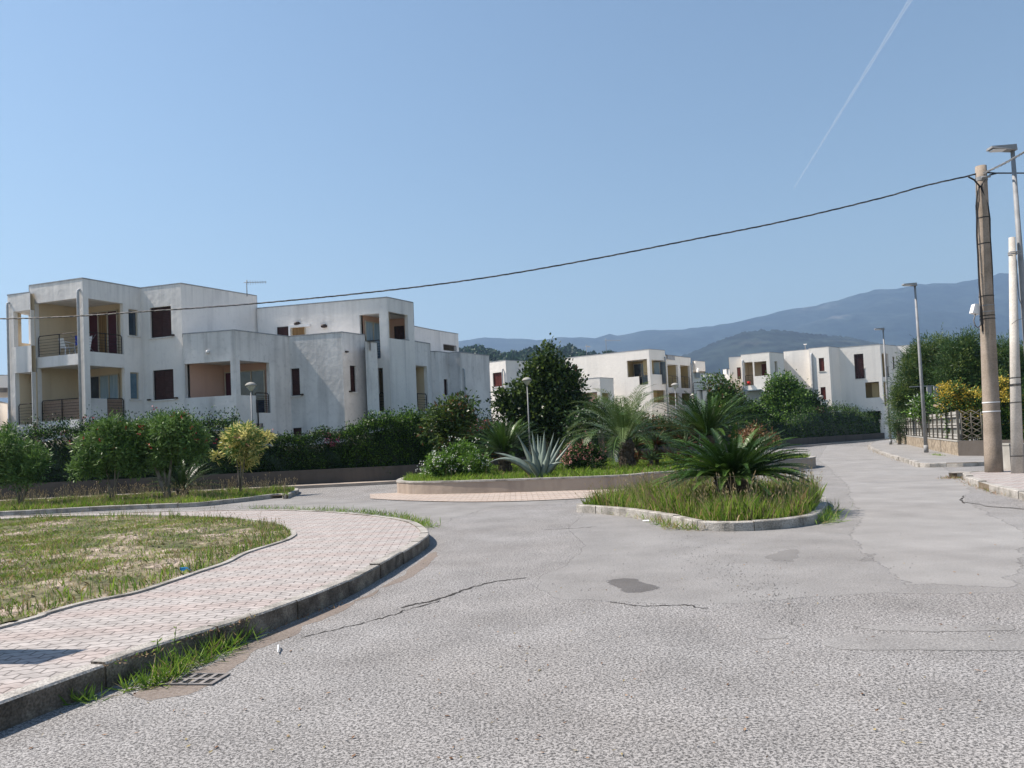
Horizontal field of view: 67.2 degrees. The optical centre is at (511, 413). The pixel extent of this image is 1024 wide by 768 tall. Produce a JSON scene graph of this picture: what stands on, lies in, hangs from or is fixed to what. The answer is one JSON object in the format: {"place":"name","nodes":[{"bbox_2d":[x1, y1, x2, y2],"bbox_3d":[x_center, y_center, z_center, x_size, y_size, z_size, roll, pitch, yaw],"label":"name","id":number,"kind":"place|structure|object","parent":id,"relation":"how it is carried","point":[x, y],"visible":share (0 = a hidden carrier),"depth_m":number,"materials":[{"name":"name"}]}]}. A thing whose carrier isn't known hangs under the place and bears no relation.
{"place":"outdoors","nodes":[
{"label":"outdoors","id":0,"kind":"place"},
{"bbox_2d":[0,510,420,694],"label":"pavement","id":1,"kind":"structure","parent":0,"point":[319,549],"depth_m":7.39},
{"bbox_2d":[228,497,567,522],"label":"road","id":2,"kind":"structure","parent":0,"point":[444,512],"depth_m":19.38,"materials":[{"name":"grey asphalt"}]},
{"bbox_2d":[0,438,894,500],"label":"pavement","id":3,"kind":"structure","parent":0,"point":[344,484],"depth_m":31.49,"materials":[{"name":"grey concrete"}]},
{"bbox_2d":[0,273,1022,422],"bbox_3d":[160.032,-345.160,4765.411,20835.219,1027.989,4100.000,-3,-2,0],"label":"mountains","id":4,"kind":"structure","parent":0,"point":[891,312],"depth_m":4802.95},
{"bbox_2d":[0,441,1023,767],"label":"road","id":5,"kind":"structure","parent":0,"point":[688,679],"depth_m":4.66,"materials":[{"name":"grey asphalt"}]},
{"bbox_2d":[58,682,111,705],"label":"weeds","id":6,"kind":"object","parent":5,"relation":"on","point":[87,698],"visible":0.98,"depth_m":4.81,"materials":[{"name":"green plant"}]},
{"bbox_2d":[0,515,296,628],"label":"kerb","id":7,"kind":"structure","parent":5,"relation":"on","point":[62,608],"depth_m":8.14,"materials":[{"name":"concrete"}]},
{"bbox_2d":[0,488,298,515],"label":"kerb","id":8,"kind":"structure","parent":5,"relation":"on","point":[159,506],"depth_m":22.96,"materials":[{"name":"concrete"}]},
{"bbox_2d":[104,657,194,695],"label":"weeds","id":9,"kind":"object","parent":5,"relation":"on","point":[142,679],"visible":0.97,"depth_m":5.08,"materials":[{"name":"green plant"}]},
{"bbox_2d":[131,619,273,684],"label":"weeds","id":10,"kind":"object","parent":5,"relation":"on","point":[211,650],"visible":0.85,"depth_m":5.62,"materials":[{"name":"green plant"}]},
{"bbox_2d":[0,509,429,731],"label":"kerb","id":11,"kind":"structure","parent":5,"relation":"on","point":[28,702],"depth_m":5.78,"materials":[{"name":"concrete"}]},
{"bbox_2d":[132,552,437,699],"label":"road dust","id":12,"kind":"object","parent":5,"relation":"on","point":[221,666],"visible":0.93,"depth_m":5.98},
{"bbox_2d":[148,673,230,684],"bbox_3d":[-2.188,1.783,5.184,0.500,0.009,0.240,-3,-2,8],"label":"drain grate","id":13,"kind":"object","parent":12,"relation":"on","point":[205,678],"visible":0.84,"depth_m":5.16,"materials":[{"name":"metal"}]},
{"bbox_2d":[239,503,440,527],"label":"weeds","id":14,"kind":"object","parent":5,"relation":"on","point":[421,522],"visible":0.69,"depth_m":17.05,"materials":[{"name":"green plant"}]},
{"bbox_2d":[370,482,711,501],"bbox_3d":[1.723,2.232,22.678,12.761,0.001,6.907,-3,-2,0],"label":"apron","id":15,"kind":"object","parent":5,"relation":"on","point":[513,496],"visible":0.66,"depth_m":21.48,"materials":[{"name":"grey concrete"}]},
{"bbox_2d":[485,332,598,453],"bbox_3d":[1.535,-0.629,38.342,5.776,6.923,3.509,-3,-2,0],"label":"broadleaf tree","id":16,"kind":"object","parent":5,"relation":"on","point":[554,385],"visible":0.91,"depth_m":38.01,"materials":[{"name":"green plant"}]},
{"bbox_2d":[558,392,644,460],"bbox_3d":[3.975,0.791,34.028,4.153,3.560,2.566,-3,-2,0],"label":"garden bush","id":17,"kind":"object","parent":5,"relation":"on","point":[581,416],"visible":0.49,"depth_m":33.72,"materials":[{"name":"green plant"}]},
{"bbox_2d":[396,456,815,493],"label":"retaining wall","id":18,"kind":"structure","parent":5,"relation":"on","point":[501,485],"depth_m":22.84,"materials":[{"name":"concrete"}]},
{"bbox_2d":[368,535,919,643],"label":"loose gravel","id":19,"kind":"structure","parent":5,"relation":"on","point":[728,590],"depth_m":7.27,"materials":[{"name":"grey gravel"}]},
{"bbox_2d":[633,409,701,454],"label":"garden bush","id":20,"kind":"object","parent":5,"relation":"on","point":[656,429],"visible":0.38,"depth_m":32.89,"materials":[{"name":"green plant"}]},
{"bbox_2d":[576,495,827,530],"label":"kerb","id":21,"kind":"structure","parent":5,"relation":"on","point":[785,522],"depth_m":12.02,"materials":[{"name":"concrete"}]},
{"bbox_2d":[688,369,753,425],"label":"leafy tree","id":22,"kind":"object","parent":5,"relation":"on","point":[729,389],"visible":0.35,"depth_m":61.25,"materials":[{"name":"green plant"}]},
{"bbox_2d":[733,398,788,430],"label":"garden bush","id":23,"kind":"object","parent":5,"relation":"on","point":[776,412],"visible":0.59,"depth_m":63.66,"materials":[{"name":"green plant"}]},
{"bbox_2d":[758,367,817,422],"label":"leafy tree","id":24,"kind":"object","parent":5,"relation":"on","point":[787,395],"visible":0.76,"depth_m":71.02,"materials":[{"name":"green plant"}]},
{"bbox_2d":[881,409,907,444],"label":"garden bush","id":25,"kind":"object","parent":5,"relation":"on","point":[897,428],"visible":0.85,"depth_m":51.85,"materials":[{"name":"green plant"}]},
{"bbox_2d":[822,634,1023,650],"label":"road patch","id":26,"kind":"object","parent":5,"relation":"on","point":[998,642],"visible":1,"depth_m":5.28,"materials":[{"name":"grey asphalt"}]},
{"bbox_2d":[868,439,983,467],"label":"kerb","id":27,"kind":"structure","parent":5,"relation":"on","point":[915,463],"depth_m":26.42,"materials":[{"name":"concrete"}]},
{"bbox_2d":[854,625,1014,631],"bbox_3d":[3.075,1.565,5.629,1.254,0.001,0.331,-3,-2,11],"label":"road patch","id":28,"kind":"object","parent":5,"relation":"on","point":[934,628],"visible":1,"depth_m":5.62,"materials":[{"name":"grey asphalt"}]},
{"bbox_2d":[922,325,1000,440],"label":"tamarisk tree","id":29,"kind":"object","parent":5,"relation":"on","point":[962,353],"visible":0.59,"depth_m":44.72,"materials":[{"name":"green plant"}]},
{"bbox_2d":[926,372,1023,440],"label":"flowering bush","id":30,"kind":"object","parent":5,"relation":"on","point":[968,401],"visible":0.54,"depth_m":33.21,"materials":[{"name":"yellow plant"}]},
{"bbox_2d":[948,471,1023,499],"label":"kerb","id":31,"kind":"structure","parent":5,"relation":"on","point":[1012,492],"depth_m":15.83,"materials":[{"name":"concrete"}]},
{"bbox_2d":[958,439,1023,455],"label":"garden wall","id":32,"kind":"structure","parent":5,"relation":"on","point":[971,448],"depth_m":30.19,"materials":[{"name":"grey concrete"}]},
{"bbox_2d":[960,409,982,440],"bbox_3d":[18.087,0.435,30.302,0.045,1.214,0.948,-2,-2,-18],"label":"lattice screen","id":33,"kind":"object","parent":32,"relation":"on","point":[971,426],"visible":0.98,"depth_m":30.28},
{"bbox_2d":[975,330,1023,416],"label":"tamarisk tree","id":34,"kind":"object","parent":5,"relation":"on","point":[1003,351],"visible":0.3,"depth_m":43.76,"materials":[{"name":"green plant"}]},
{"bbox_2d":[0,0,1023,374],"label":"sky","id":35,"kind":"structure","parent":0,"point":[301,148],"materials":[{"name":"blue"}]},
{"bbox_2d":[401,451,809,480],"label":"roundabout grass","id":36,"kind":"structure","parent":0,"point":[557,471],"depth_m":24.47,"materials":[{"name":"green plant"}]},
{"bbox_2d":[536,445,1023,604],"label":"road","id":37,"kind":"structure","parent":0,"point":[610,539],"depth_m":8.85,"materials":[{"name":"grey asphalt"}]},
{"bbox_2d":[608,578,657,592],"bbox_3d":[1.237,1.726,7.752,0.965,0.001,1.245,-3,-2,0],"label":"road stain","id":38,"kind":"object","parent":37,"relation":"on","point":[628,585],"visible":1,"depth_m":7.75,"materials":[{"name":"asphalt"}]},
{"bbox_2d":[576,504,713,530],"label":"weeds","id":39,"kind":"object","parent":37,"relation":"on","point":[675,525],"visible":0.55,"depth_m":12.45,"materials":[{"name":"green plant"}]},
{"bbox_2d":[767,549,797,560],"bbox_3d":[3.323,1.682,9.136,1.285,0.001,2.932,-3,-2,0],"label":"road stain","id":40,"kind":"object","parent":37,"relation":"on","point":[789,554],"visible":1,"depth_m":9.17,"materials":[{"name":"asphalt"}]},
{"bbox_2d":[814,497,849,524],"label":"weeds","id":41,"kind":"object","parent":37,"relation":"on","point":[829,512],"visible":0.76,"depth_m":12.28,"materials":[{"name":"green plant"}]},
{"bbox_2d":[882,326,951,426],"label":"tamarisk tree","id":42,"kind":"object","parent":37,"relation":"on","point":[899,400],"visible":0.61,"depth_m":46.68,"materials":[{"name":"green plant"}]},
{"bbox_2d":[901,386,940,436],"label":"garden bush","id":43,"kind":"object","parent":37,"relation":"on","point":[916,402],"visible":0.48,"depth_m":40.71,"materials":[{"name":"green plant"}]},
{"bbox_2d":[896,435,964,455],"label":"stone wall","id":44,"kind":"structure","parent":37,"relation":"on","point":[949,446],"depth_m":36.98,"materials":[{"name":"stone"}]},
{"bbox_2d":[901,410,961,440],"bbox_3d":[23.740,0.700,44.999,0.150,1.220,30.708,-3,-2,22],"label":"slatted fence","id":45,"kind":"object","parent":44,"relation":"on","point":[936,431],"visible":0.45,"depth_m":36.40,"materials":[{"name":"concrete"}]},
{"bbox_2d":[682,329,999,373],"bbox_3d":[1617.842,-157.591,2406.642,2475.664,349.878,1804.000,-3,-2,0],"label":"hill","id":46,"kind":"structure","parent":0,"point":[715,356],"depth_m":2405.95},
{"bbox_2d":[817,445,1023,586],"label":"road","id":47,"kind":"structure","parent":0,"point":[940,530],"depth_m":11.19,"materials":[{"name":"grey asphalt"}]},
{"bbox_2d":[871,438,983,462],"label":"pavement","id":48,"kind":"structure","parent":0,"point":[912,452],"depth_m":33.76,"materials":[{"name":"concrete"}]},
{"bbox_2d":[874,328,891,444],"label":"street lamp","id":49,"kind":"object","parent":48,"relation":"on","point":[887,397],"visible":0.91,"depth_m":53.32,"materials":[{"name":"metal"}]},
{"bbox_2d":[901,283,928,452],"bbox_3d":[18.773,-2.156,35.817,0.694,7.928,0.260,-3,-2,0],"label":"street lamp","id":50,"kind":"object","parent":48,"relation":"on","point":[926,447],"visible":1,"depth_m":35.76,"materials":[{"name":"metal"}]},
{"bbox_2d":[964,492,1023,508],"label":"road","id":51,"kind":"structure","parent":0,"point":[987,500],"depth_m":14.23,"materials":[{"name":"grey asphalt"}]},
{"bbox_2d":[971,470,1023,489],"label":"pavement","id":52,"kind":"structure","parent":0,"point":[1008,478],"depth_m":18.01,"materials":[{"name":"grey concrete"}]},
{"bbox_2d":[968,165,1003,471],"bbox_3d":[12.595,-2.468,20.373,0.840,8.276,0.433,-3,-2,0],"label":"utility pole","id":53,"kind":"object","parent":52,"relation":"on","point":[984,308],"visible":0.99,"depth_m":20.25,"materials":[{"name":"concrete"}]},
{"bbox_2d":[0,173,975,318],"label":"overhead cable","id":54,"kind":"object","parent":53,"relation":"attached to","point":[503,274],"visible":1,"depth_m":21.78,"materials":[{"name":"black rubber"}]},
{"bbox_2d":[986,144,1023,347],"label":"street lamp","id":55,"kind":"object","parent":52,"relation":"on","point":[1011,149],"visible":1,"depth_m":19.63,"materials":[{"name":"metal"}]},
{"bbox_2d":[1002,443,1010,469],"bbox_3d":[13.397,1.150,20.797,0.192,0.720,0.440,-3,-2,0],"label":"utility box","id":56,"kind":"object","parent":52,"relation":"on","point":[1006,448],"visible":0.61,"depth_m":20.73,"materials":[{"name":"plastic"}]},
{"bbox_2d":[1008,237,1023,472],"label":"utility pole","id":57,"kind":"object","parent":52,"relation":"on","point":[1016,443],"visible":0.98,"depth_m":19.41,"materials":[{"name":"concrete"}]},
{"label":"soil","id":58,"kind":"structure","parent":0,"visible":0},
{"bbox_2d":[416,387,487,453],"bbox_3d":[-2.344,0.659,29.998,2.947,3.378,2.145,-3,-2,0],"label":"magnolia tree","id":59,"kind":"object","parent":58,"relation":"on","point":[451,419],"visible":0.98,"depth_m":29.72,"materials":[{"name":"green plant"}]},
{"bbox_2d":[417,436,497,479],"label":"flowering shrub","id":60,"kind":"object","parent":58,"relation":"on","point":[461,458],"visible":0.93,"depth_m":25.27,"materials":[{"name":"green plant"}]},
{"bbox_2d":[459,413,552,472],"bbox_3d":[-0.228,1.063,27.545,3.393,2.180,3.191,-3,-2,0],"label":"cycad","id":61,"kind":"object","parent":58,"relation":"on","point":[504,440],"visible":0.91,"depth_m":27.17,"materials":[{"name":"green plant"}]},
{"bbox_2d":[491,430,571,477],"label":"agave","id":62,"kind":"object","parent":58,"relation":"on","point":[538,461],"visible":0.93,"depth_m":23.42,"materials":[{"name":"green plant"}]},
{"bbox_2d":[558,430,609,470],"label":"flowering shrub","id":63,"kind":"object","parent":58,"relation":"on","point":[581,456],"visible":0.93,"depth_m":25.94,"materials":[{"name":"green plant"}]},
{"bbox_2d":[557,382,699,468],"bbox_3d":[3.981,0.463,26.746,4.592,2.938,5.139,-2,-2,-21],"label":"palm tree","id":64,"kind":"object","parent":58,"relation":"on","point":[623,421],"visible":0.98,"depth_m":26.44,"materials":[{"name":"green plant"}]},
{"bbox_2d":[641,427,671,463],"bbox_3d":[5.222,1.184,27.480,1.380,1.440,1.386,-3,-2,0],"label":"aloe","id":65,"kind":"object","parent":58,"relation":"on","point":[654,441],"visible":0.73,"depth_m":27.39,"materials":[{"name":"green plant"}]},
{"bbox_2d":[642,387,764,461],"bbox_3d":[7.112,0.480,28.505,4.466,2.748,4.655,-1,-3,-35],"label":"cycad","id":66,"kind":"object","parent":58,"relation":"on","point":[704,420],"visible":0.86,"depth_m":27.97,"materials":[{"name":"green plant"}]},
{"bbox_2d":[728,419,781,447],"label":"dry shrub","id":67,"kind":"object","parent":58,"relation":"on","point":[746,432],"visible":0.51,"depth_m":24.54,"materials":[{"name":"brown plant"}]},
{"label":"ground","id":68,"kind":"structure","parent":0,"visible":0},
{"bbox_2d":[0,375,7,432],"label":"apartment building","id":69,"kind":"structure","parent":68,"relation":"on","point":[3,394],"depth_m":50.68,"materials":[{"name":"paint"}]},
{"bbox_2d":[0,403,240,483],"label":"hedge","id":70,"kind":"object","parent":68,"relation":"on","point":[60,451],"visible":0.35,"depth_m":31.79,"materials":[{"name":"green plant"}]},
{"bbox_2d":[6,277,431,446],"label":"apartment building","id":71,"kind":"structure","parent":68,"relation":"on","point":[304,368],"depth_m":37.25,"materials":[{"name":"paint"}]},
{"bbox_2d":[89,310,118,353],"bbox_3d":[-19.845,-3.844,37.386,1.804,2.283,0.070,-3,-2,18],"label":"balcony door","id":72,"kind":"structure","parent":71,"relation":"in","point":[108,324],"depth_m":37.37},
{"bbox_2d":[90,374,119,398],"bbox_3d":[-19.711,-0.789,37.276,1.794,2.200,0.070,-3,-2,18],"label":"balcony door","id":73,"kind":"structure","parent":71,"relation":"in","point":[102,386],"depth_m":37.28,"materials":[{"name":"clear glass"}]},
{"bbox_2d":[128,309,140,337],"bbox_3d":[-18.297,-4.370,37.151,0.220,1.345,0.660,-4,-2,28],"label":"window","id":74,"kind":"structure","parent":71,"relation":"in","point":[132,316],"depth_m":37.22,"materials":[{"name":"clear glass"}]},
{"bbox_2d":[129,372,141,400],"bbox_3d":[-18.166,-1.322,37.028,0.220,1.363,0.627,-4,-2,28],"label":"window","id":75,"kind":"structure","parent":71,"relation":"in","point":[133,376],"depth_m":37.09,"materials":[{"name":"glass"}]},
{"bbox_2d":[148,306,172,339],"bbox_3d":[-16.955,-4.413,37.238,1.369,1.539,0.220,-3,-2,16],"label":"window","id":76,"kind":"structure","parent":71,"relation":"in","point":[161,320],"depth_m":37.30,"materials":[{"name":"wood"}]},
{"bbox_2d":[151,369,174,401],"bbox_3d":[-16.775,-1.381,37.116,1.344,1.502,0.220,-3,-2,16],"label":"window","id":77,"kind":"structure","parent":71,"relation":"in","point":[163,379],"depth_m":37.19,"materials":[{"name":"wood"}]},
{"bbox_2d":[224,370,265,412],"bbox_3d":[-12.961,-1.034,37.403,2.119,2.121,0.070,-3,-2,10],"label":"balcony door","id":78,"kind":"structure","parent":71,"relation":"in","point":[257,377],"depth_m":37.34,"materials":[{"name":"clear glass"}]},
{"bbox_2d":[290,368,301,396],"bbox_3d":[-10.712,-1.548,38.070,0.703,1.411,0.220,-3,-2,14],"label":"window","id":79,"kind":"structure","parent":71,"relation":"in","point":[295,372],"depth_m":38.12,"materials":[{"name":"wood"}]},
{"bbox_2d":[364,321,379,358],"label":"balcony door","id":80,"kind":"structure","parent":71,"relation":"in","point":[372,329],"depth_m":40.12,"materials":[{"name":"grey glass"}]},
{"bbox_2d":[0,433,884,499],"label":"boundary wall","id":81,"kind":"structure","parent":68,"relation":"on","point":[342,475],"depth_m":32.28,"materials":[{"name":"grey concrete"}]},
{"bbox_2d":[235,424,344,472],"bbox_3d":[-9.393,1.632,32.965,4.625,2.471,1.482,-2,-2,-5],"label":"hedge","id":82,"kind":"object","parent":81,"relation":"on","point":[302,453],"visible":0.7,"depth_m":32.64,"materials":[{"name":"green plant"}]},
{"bbox_2d":[341,402,434,473],"bbox_3d":[-5.418,1.114,33.674,4.166,3.211,2.196,-2,-2,-17],"label":"hedge","id":83,"kind":"object","parent":81,"relation":"on","point":[397,442],"visible":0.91,"depth_m":33.02,"materials":[{"name":"green plant"}]},
{"bbox_2d":[411,399,599,459],"bbox_3d":[0.185,1.025,40.133,2.307,3.377,14.522,-4,-3,37],"label":"hedge","id":84,"kind":"object","parent":81,"relation":"on","point":[518,453],"visible":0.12,"depth_m":38.35,"materials":[{"name":"green plant"}]},
{"bbox_2d":[596,414,754,450],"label":"hedge","id":85,"kind":"object","parent":81,"relation":"on","point":[726,437],"visible":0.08,"depth_m":54.05,"materials":[{"name":"green plant"}]},
{"bbox_2d":[739,399,881,438],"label":"hedge","id":86,"kind":"object","parent":81,"relation":"on","point":[832,421],"visible":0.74,"depth_m":70.71,"materials":[{"name":"green plant"}]},
{"bbox_2d":[414,326,491,428],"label":"apartment building","id":87,"kind":"structure","parent":68,"relation":"on","point":[454,370],"depth_m":47.42,"materials":[{"name":"white paint"}]},
{"bbox_2d":[489,360,531,431],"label":"apartment building","id":88,"kind":"structure","parent":68,"relation":"on","point":[502,372],"depth_m":60.82,"materials":[{"name":"paint"}]},
{"bbox_2d":[564,349,692,432],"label":"apartment building","id":89,"kind":"structure","parent":68,"relation":"on","point":[624,373],"depth_m":72.88,"materials":[{"name":"paint"}]},
{"bbox_2d":[633,363,647,384],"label":"balcony door","id":90,"kind":"structure","parent":89,"relation":"in","point":[638,368],"depth_m":73.54,"materials":[{"name":"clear glass"}]},
{"bbox_2d":[653,361,666,384],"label":"balcony door","id":91,"kind":"structure","parent":89,"relation":"in","point":[658,367],"depth_m":72.45,"materials":[{"name":"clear glass"}]},
{"bbox_2d":[692,360,726,445],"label":"apartment building","id":92,"kind":"structure","parent":68,"relation":"on","point":[698,371],"depth_m":65.19,"materials":[{"name":"paint"}]},
{"bbox_2d":[723,352,784,423],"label":"apartment building","id":93,"kind":"structure","parent":68,"relation":"on","point":[751,367],"depth_m":75.20,"materials":[{"name":"paint"}]},
{"bbox_2d":[783,344,915,438],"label":"apartment building","id":94,"kind":"structure","parent":68,"relation":"on","point":[849,375],"depth_m":79.83,"materials":[{"name":"paint"}]},
{"bbox_2d":[854,354,865,379],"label":"window","id":95,"kind":"structure","parent":94,"relation":"in","point":[859,370],"depth_m":79.86,"materials":[{"name":"wood"}]},
{"label":"soil","id":96,"kind":"structure","parent":0,"visible":0},
{"bbox_2d":[0,418,55,502],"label":"oleander shrub","id":97,"kind":"object","parent":96,"relation":"on","point":[15,467],"visible":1,"depth_m":25.18,"materials":[{"name":"green plant"}]},
{"bbox_2d":[61,409,147,497],"bbox_3d":[-13.372,1.399,25.438,2.881,3.084,1.809,-3,-2,16],"label":"oleander shrub","id":98,"kind":"object","parent":96,"relation":"on","point":[102,448],"visible":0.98,"depth_m":25.13,"materials":[{"name":"green plant"}]},
{"bbox_2d":[0,472,296,510],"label":"verge grass","id":99,"kind":"structure","parent":96,"relation":"on","point":[146,497],"depth_m":24.97,"materials":[{"name":"green plant"}]},
{"bbox_2d":[116,406,218,495],"bbox_3d":[-11.453,1.307,25.422,3.580,3.133,2.133,-3,-2,0],"label":"oleander shrub","id":100,"kind":"object","parent":96,"relation":"on","point":[168,440],"visible":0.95,"depth_m":25.21,"materials":[{"name":"green plant"}]},
{"bbox_2d":[140,458,221,495],"bbox_3d":[-11.312,2.206,26.325,2.714,1.334,2.533,-4,-2,32],"label":"cycad","id":101,"kind":"object","parent":96,"relation":"on","point":[180,476],"visible":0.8,"depth_m":26.09,"materials":[{"name":"green plant"}]},
{"bbox_2d":[206,420,276,491],"bbox_3d":[-9.440,1.496,26.927,2.391,2.636,1.612,-3,-2,21],"label":"variegated shrub","id":102,"kind":"object","parent":96,"relation":"on","point":[237,437],"visible":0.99,"depth_m":26.76,"materials":[{"name":"yellow plant"}]},
{"label":"soil","id":103,"kind":"structure","parent":0,"visible":0},
{"bbox_2d":[0,514,290,623],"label":"lot grass","id":104,"kind":"structure","parent":103,"relation":"on","point":[51,547],"depth_m":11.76,"materials":[{"name":"green plant"}]},
{"bbox_2d":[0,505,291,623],"bbox_3d":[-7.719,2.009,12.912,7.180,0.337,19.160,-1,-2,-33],"label":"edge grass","id":105,"kind":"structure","parent":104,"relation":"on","point":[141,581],"depth_m":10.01,"materials":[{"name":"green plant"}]},
{"label":"soil","id":106,"kind":"structure","parent":0,"visible":0},
{"bbox_2d":[575,459,828,520],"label":"island grass","id":107,"kind":"structure","parent":106,"relation":"on","point":[760,499],"depth_m":13.32,"materials":[{"name":"green plant"}]},
{"bbox_2d":[581,488,824,520],"bbox_3d":[3.858,1.625,14.809,4.904,0.282,6.312,-3,-2,0],"label":"island undergrass","id":108,"kind":"object","parent":106,"relation":"on","point":[713,516],"visible":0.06,"depth_m":12.46,"materials":[{"name":"green plant"}]},
{"bbox_2d":[653,423,810,500],"bbox_3d":[3.944,0.954,13.866,2.908,1.546,2.825,-3,-2,0],"label":"cycad","id":109,"kind":"object","parent":106,"relation":"on","point":[744,463],"visible":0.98,"depth_m":13.47,"materials":[{"name":"green plant"}]},
{"bbox_3d":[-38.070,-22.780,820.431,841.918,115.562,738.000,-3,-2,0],"label":"wooded hill","id":110,"kind":"structure","parent":0,"visible":0},
{"bbox_2d":[459,343,602,362],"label":"wood","id":111,"kind":"object","parent":110,"relation":"on","point":[569,350],"visible":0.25,"depth_m":816.93,"materials":[{"name":"green plant"}]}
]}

